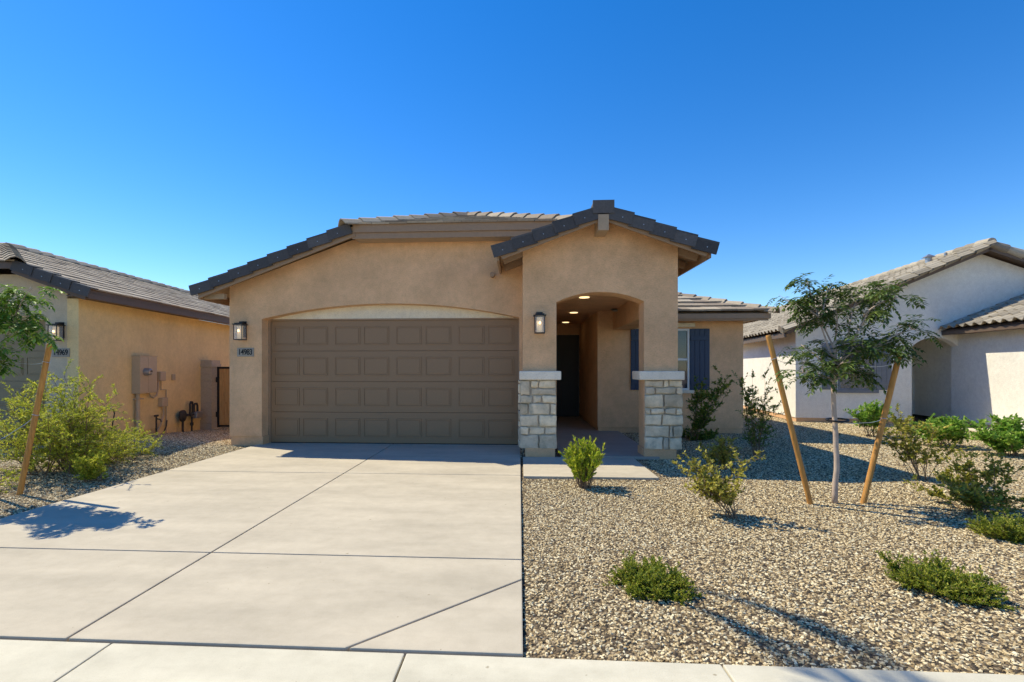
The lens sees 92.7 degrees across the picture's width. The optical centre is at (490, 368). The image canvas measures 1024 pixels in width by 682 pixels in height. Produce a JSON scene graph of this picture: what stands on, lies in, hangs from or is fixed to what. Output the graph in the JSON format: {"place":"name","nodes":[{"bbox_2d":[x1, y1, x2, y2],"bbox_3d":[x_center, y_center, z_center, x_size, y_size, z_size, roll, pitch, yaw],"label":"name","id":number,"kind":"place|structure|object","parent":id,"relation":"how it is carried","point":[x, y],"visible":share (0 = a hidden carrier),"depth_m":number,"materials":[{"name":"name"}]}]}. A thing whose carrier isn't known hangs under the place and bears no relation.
{"place":"outdoors","nodes":[
{"label":"outdoors","id":0,"kind":"place"},
{"bbox_2d":[0,427,249,518],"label":"gravel","id":1,"kind":"structure","parent":0,"point":[178,449],"depth_m":7.19,"materials":[{"name":"beige gravel"}]},
{"bbox_2d":[0,343,51,494],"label":"support pole","id":2,"kind":"object","parent":1,"relation":"on","point":[34,418],"visible":0.84,"depth_m":5.70,"materials":[{"name":"brown wood"}]},
{"bbox_2d":[0,284,66,379],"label":"young tree","id":3,"kind":"object","parent":1,"relation":"on","point":[9,327],"visible":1,"depth_m":5.41,"materials":[{"name":"green plant"}]},
{"bbox_2d":[0,359,139,492],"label":"feathery shrub","id":4,"kind":"object","parent":1,"relation":"on","point":[57,444],"visible":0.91,"depth_m":6.72,"materials":[{"name":"green plant"}]},
{"bbox_2d":[71,450,108,482],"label":"young shrub","id":5,"kind":"object","parent":1,"relation":"on","point":[95,468],"visible":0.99,"depth_m":6.38,"materials":[{"name":"green plant"}]},
{"bbox_2d":[48,417,164,474],"bbox_3d":[-6.008,1.084,7.667,1.506,0.826,1.969,0,0,-36],"label":"feathery shrub","id":6,"kind":"object","parent":1,"relation":"on","point":[116,450],"visible":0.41,"depth_m":7.64,"materials":[{"name":"green plant"}]},
{"bbox_2d":[154,415,167,433],"bbox_3d":[-8.057,1.356,11.985,0.159,0.482,0.433,0,0,-2],"label":"hose bib","id":7,"kind":"object","parent":1,"relation":"on","point":[156,418],"visible":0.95,"depth_m":11.81,"materials":[{"name":"metal"}]},
{"bbox_2d":[200,360,220,429],"bbox_3d":[-8.105,0.852,14.101,0.380,2.196,0.440,0,0,3],"label":"block pilaster","id":8,"kind":"object","parent":1,"relation":"on","point":[208,420],"visible":0.77,"depth_m":13.90,"materials":[{"name":"concrete"}]},
{"bbox_2d":[216,367,229,426],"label":"wooden gate","id":9,"kind":"structure","parent":8,"relation":"attached to","point":[223,396],"depth_m":14.06,"materials":[{"name":"brown wood"}]},
{"bbox_2d":[0,443,522,657],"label":"driveway","id":10,"kind":"structure","parent":0,"point":[404,549],"depth_m":3.84,"materials":[{"name":"concrete"}]},
{"bbox_2d":[0,639,1023,681],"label":"sidewalk","id":11,"kind":"structure","parent":0,"point":[36,661],"depth_m":2.39,"materials":[{"name":"concrete"}]},
{"bbox_2d":[0,0,1023,323],"label":"sky","id":12,"kind":"structure","parent":0,"point":[182,144],"materials":[{"name":"blue"}]},
{"bbox_2d":[521,499,523,635],"bbox_3d":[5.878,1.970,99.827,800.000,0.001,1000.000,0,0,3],"label":"ground","id":13,"kind":"structure","parent":0,"point":[522,571],"depth_m":4.32,"materials":[{"name":"soil"}]},
{"bbox_2d":[0,242,229,440],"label":"house","id":14,"kind":"structure","parent":13,"relation":"on","point":[113,320],"depth_m":10.84,"materials":[{"name":"beige paint"}]},
{"bbox_2d":[0,321,46,440],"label":"garage door","id":15,"kind":"structure","parent":14,"relation":"in","point":[31,360],"depth_m":9.86,"materials":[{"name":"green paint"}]},
{"bbox_2d":[46,322,65,340],"bbox_3d":[-8.474,-0.735,9.519,0.210,0.370,0.235,0,0,-2],"label":"wall lantern","id":16,"kind":"object","parent":14,"relation":"attached to","point":[58,331],"depth_m":9.51,"materials":[{"name":"black metal"}]},
{"bbox_2d":[52,348,69,356],"bbox_3d":[-8.476,-0.320,9.622,0.330,0.170,0.029,0,0,-2],"label":"number plaque","id":17,"kind":"object","parent":14,"relation":"attached to","point":[63,352],"visible":0.93,"depth_m":9.61,"materials":[{"name":"metal"}]},
{"bbox_2d":[131,355,158,435],"bbox_3d":[-8.036,0.682,11.559,0.330,1.975,0.878,0,0,-2],"label":"electrical panel","id":18,"kind":"object","parent":14,"relation":"attached to","point":[144,374],"visible":0.99,"depth_m":11.22,"materials":[{"name":"paint"}]},
{"bbox_2d":[157,372,166,432],"bbox_3d":[-8.156,0.910,12.143,0.120,1.680,0.374,0,0,-2],"label":"junction box","id":19,"kind":"object","parent":14,"relation":"attached to","point":[161,376],"visible":0.86,"depth_m":12.11,"materials":[{"name":"paint"}]},
{"bbox_2d":[157,397,167,431],"bbox_3d":[-8.152,1.233,12.012,0.120,1.026,0.489,0,0,-2],"label":"junction box","id":20,"kind":"object","parent":14,"relation":"attached to","point":[163,402],"visible":0.87,"depth_m":12.07,"materials":[{"name":"paint"}]},
{"bbox_2d":[178,401,202,431],"bbox_3d":[-8.135,1.339,13.171,0.220,0.922,0.933,0,0,-2],"label":"gas meter","id":21,"kind":"object","parent":14,"relation":"attached to","point":[183,415],"visible":0.98,"depth_m":13.24,"materials":[{"name":"metal"}]},
{"bbox_2d":[404,449,523,658],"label":"paving base","id":22,"kind":"object","parent":13,"relation":"on","point":[522,574],"visible":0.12,"depth_m":3.37,"materials":[{"name":"black"}]},
{"bbox_2d":[189,200,779,459],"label":"house","id":23,"kind":"structure","parent":13,"relation":"on","point":[404,329],"depth_m":9.44,"materials":[{"name":"beige paint"}]},
{"bbox_2d":[232,321,247,339],"bbox_3d":[-4.789,-0.735,9.340,0.210,0.370,0.235,0,0,3],"label":"wall lantern","id":24,"kind":"object","parent":23,"relation":"attached to","point":[241,331],"depth_m":9.29,"materials":[{"name":"black metal"}]},
{"bbox_2d":[237,348,253,356],"bbox_3d":[-4.743,-0.320,9.441,0.330,0.170,0.029,0,0,3],"label":"number plaque","id":25,"kind":"object","parent":23,"relation":"attached to","point":[245,352],"visible":1,"depth_m":9.43,"materials":[{"name":"metal"}]},
{"bbox_2d":[271,320,517,444],"bbox_3d":[-1.917,0.262,9.588,4.895,2.433,0.082,0,0,3],"label":"garage door","id":26,"kind":"structure","parent":23,"relation":"in","point":[353,381],"depth_m":9.56,"materials":[{"name":"paint"}]},
{"bbox_2d":[533,312,545,333],"bbox_3d":[0.820,-0.775,8.148,0.210,0.370,0.235,0,0,3],"label":"wall lantern","id":27,"kind":"object","parent":23,"relation":"attached to","point":[539,316],"depth_m":8.09,"materials":[{"name":"black metal"}]},
{"bbox_2d":[556,335,578,415],"bbox_3d":[2.118,0.210,14.869,1.160,2.480,0.065,0,0,3],"label":"front door","id":28,"kind":"structure","parent":23,"relation":"in","point":[567,346],"depth_m":14.83,"materials":[{"name":"black wood"}]},
{"bbox_2d":[678,329,688,389],"bbox_3d":[4.175,-0.218,11.359,0.880,1.425,0.050,0,0,3],"label":"window","id":29,"kind":"structure","parent":23,"relation":"in","point":[683,334],"depth_m":11.34,"materials":[{"name":"clear glass"}]},
{"bbox_2d":[523,457,658,479],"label":"path","id":30,"kind":"structure","parent":0,"point":[559,468],"depth_m":7.14,"materials":[{"name":"concrete"}]},
{"bbox_2d":[556,416,659,459],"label":"porch floor","id":31,"kind":"structure","parent":0,"point":[618,444],"depth_m":10.05,"materials":[{"name":"concrete"}]},
{"bbox_2d":[520,408,1023,674],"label":"gravel","id":32,"kind":"structure","parent":0,"point":[780,572],"depth_m":3.80,"materials":[{"name":"beige gravel"}]},
{"bbox_2d":[558,436,604,488],"bbox_3d":[1.162,1.181,6.110,0.622,0.712,0.583,0,0,3],"label":"pencil shrub","id":33,"kind":"object","parent":32,"relation":"on","point":[582,463],"visible":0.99,"depth_m":6.09,"materials":[{"name":"green plant"}]},
{"bbox_2d":[603,550,706,605],"bbox_3d":[1.078,1.432,3.338,0.556,0.215,0.648,0,0,-19],"label":"spreading shrub","id":34,"kind":"object","parent":32,"relation":"on","point":[654,578],"visible":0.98,"depth_m":3.27,"materials":[{"name":"green plant"}]},
{"bbox_2d":[682,425,718,440],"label":"ground cover shrub","id":35,"kind":"object","parent":32,"relation":"on","point":[710,434],"visible":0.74,"depth_m":10.24,"materials":[{"name":"green plant"}]},
{"bbox_2d":[686,365,732,440],"bbox_3d":[4.554,0.728,10.155,0.920,1.625,1.132,0,0,29],"label":"leafy shrub","id":36,"kind":"object","parent":32,"relation":"on","point":[701,421],"visible":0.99,"depth_m":10.10,"materials":[{"name":"green plant"}]},
{"bbox_2d":[670,446,765,520],"bbox_3d":[2.272,1.158,5.003,0.679,0.764,0.804,0,0,-17],"label":"leafy shrub","id":37,"kind":"object","parent":32,"relation":"on","point":[715,488],"visible":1,"depth_m":4.92,"materials":[{"name":"green plant"}]},
{"bbox_2d":[698,435,740,469],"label":"leafy shrub","id":38,"kind":"object","parent":32,"relation":"on","point":[723,454],"visible":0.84,"depth_m":7.24,"materials":[{"name":"green plant"}]},
{"bbox_2d":[730,362,783,455],"bbox_3d":[4.601,0.712,8.646,0.882,1.653,1.107,0,0,-13],"label":"flowering shrub","id":39,"kind":"object","parent":32,"relation":"on","point":[750,405],"visible":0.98,"depth_m":8.43,"materials":[{"name":"green plant"}]},
{"bbox_2d":[766,335,821,504],"bbox_3d":[3.466,0.639,5.433,0.764,2.043,0.088,0,0,3],"label":"support pole","id":40,"kind":"object","parent":32,"relation":"on","point":[790,424],"visible":0.83,"depth_m":5.42,"materials":[{"name":"brown wood"}]},
{"bbox_2d":[765,272,942,503],"bbox_3d":[4.124,0.203,5.478,2.088,2.637,1.116,0,0,3],"label":"young tree","id":41,"kind":"object","parent":32,"relation":"on","point":[806,302],"visible":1,"depth_m":5.43,"materials":[{"name":"green plant"}]},
{"bbox_2d":[825,418,849,422],"bbox_3d":[3.879,0.572,5.451,0.257,0.044,0.146,0,0,3],"label":"tree tie","id":42,"kind":"object","parent":41,"relation":"attached to","point":[827,419],"visible":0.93,"depth_m":5.42,"materials":[{"name":"black rubber"}]},
{"bbox_2d":[843,399,892,436],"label":"leafy shrub","id":43,"kind":"object","parent":32,"relation":"on","point":[870,413],"visible":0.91,"depth_m":10.94,"materials":[{"name":"green plant"}]},
{"bbox_2d":[846,352,902,503],"bbox_3d":[4.224,0.726,5.452,0.749,1.843,0.067,0,0,1],"label":"support pole","id":44,"kind":"object","parent":32,"relation":"on","point":[879,435],"visible":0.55,"depth_m":5.43,"materials":[{"name":"brown wood"}]},
{"bbox_2d":[867,403,977,480],"bbox_3d":[5.657,1.005,6.538,0.849,1.067,0.982,0,0,-12],"label":"leafy shrub","id":45,"kind":"object","parent":32,"relation":"on","point":[909,446],"visible":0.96,"depth_m":6.54,"materials":[{"name":"green plant"}]},
{"bbox_2d":[910,413,972,446],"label":"leafy shrub","id":46,"kind":"object","parent":32,"relation":"on","point":[955,430],"visible":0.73,"depth_m":9.39,"materials":[{"name":"green plant"}]},
{"bbox_2d":[874,549,1020,610],"bbox_3d":[3.096,1.415,3.363,0.664,0.263,0.674,0,0,29],"label":"spreading shrub","id":47,"kind":"object","parent":32,"relation":"on","point":[942,578],"visible":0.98,"depth_m":3.26,"materials":[{"name":"green plant"}]},
{"bbox_2d":[903,447,1023,513],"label":"leafy shrub","id":48,"kind":"object","parent":32,"relation":"on","point":[974,495],"visible":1,"depth_m":5.06,"materials":[{"name":"green plant"}]},
{"bbox_2d":[963,413,1023,456],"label":"leafy shrub","id":49,"kind":"object","parent":32,"relation":"on","point":[1004,434],"visible":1,"depth_m":8.44,"materials":[{"name":"green plant"}]},
{"bbox_2d":[963,507,1023,543],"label":"spreading shrub","id":50,"kind":"object","parent":32,"relation":"on","point":[1006,528],"visible":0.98,"depth_m":4.32,"materials":[{"name":"green plant"}]},
{"bbox_2d":[743,238,1023,428],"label":"house","id":51,"kind":"structure","parent":0,"point":[973,367],"depth_m":13.82,"materials":[{"name":"white paint"}]},
{"bbox_2d":[838,342,875,389],"bbox_3d":[10.633,-0.075,14.162,0.940,1.370,0.050,0,0,11],"label":"window","id":52,"kind":"structure","parent":51,"relation":"in","point":[841,386],"depth_m":14.16,"materials":[{"name":"glass"}]}
]}

